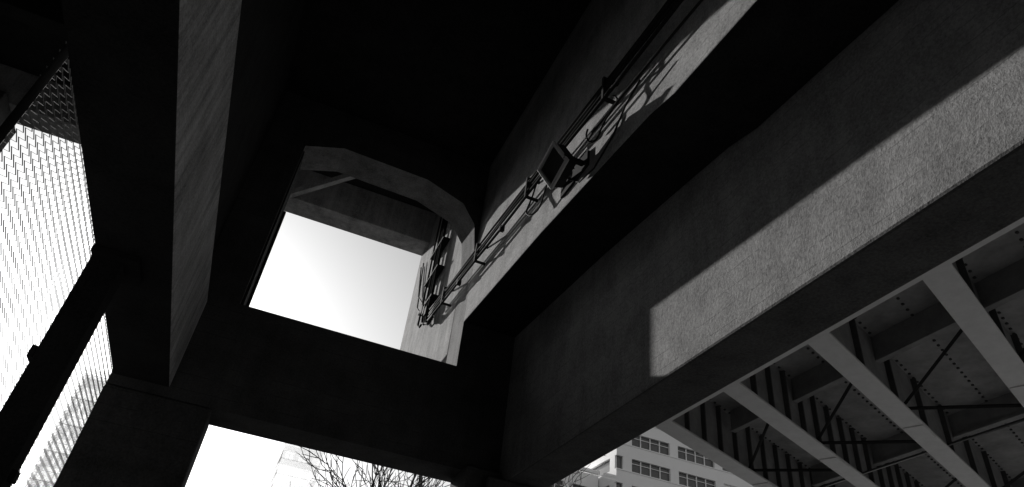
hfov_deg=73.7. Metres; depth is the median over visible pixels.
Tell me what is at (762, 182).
concrete viaduct
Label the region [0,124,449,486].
sky
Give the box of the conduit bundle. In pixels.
[417,0,702,327]
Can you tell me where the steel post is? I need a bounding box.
[0,244,140,486]
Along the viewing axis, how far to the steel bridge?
10.09 m
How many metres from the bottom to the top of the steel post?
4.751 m
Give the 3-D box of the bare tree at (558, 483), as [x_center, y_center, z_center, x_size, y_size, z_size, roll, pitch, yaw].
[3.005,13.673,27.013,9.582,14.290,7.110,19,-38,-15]
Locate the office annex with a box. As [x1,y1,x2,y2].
[552,467,599,486]
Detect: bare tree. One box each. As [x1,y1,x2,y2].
[229,446,448,486]
[550,455,604,486]
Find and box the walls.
[582,427,753,486]
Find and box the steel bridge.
[655,217,1023,486]
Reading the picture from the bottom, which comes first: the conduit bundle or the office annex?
the office annex
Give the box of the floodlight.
[537,141,589,198]
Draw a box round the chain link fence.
[0,42,112,486]
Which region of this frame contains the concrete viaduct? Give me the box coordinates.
[0,0,1023,486]
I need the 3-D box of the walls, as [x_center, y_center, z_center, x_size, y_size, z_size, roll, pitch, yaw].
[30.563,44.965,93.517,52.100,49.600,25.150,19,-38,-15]
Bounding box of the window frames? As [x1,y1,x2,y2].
[632,436,731,486]
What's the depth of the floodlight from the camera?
7.67 m
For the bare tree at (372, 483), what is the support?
on the ground
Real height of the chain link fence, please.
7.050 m
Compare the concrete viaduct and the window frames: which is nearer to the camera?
the concrete viaduct
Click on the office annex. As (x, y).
(591, 480)

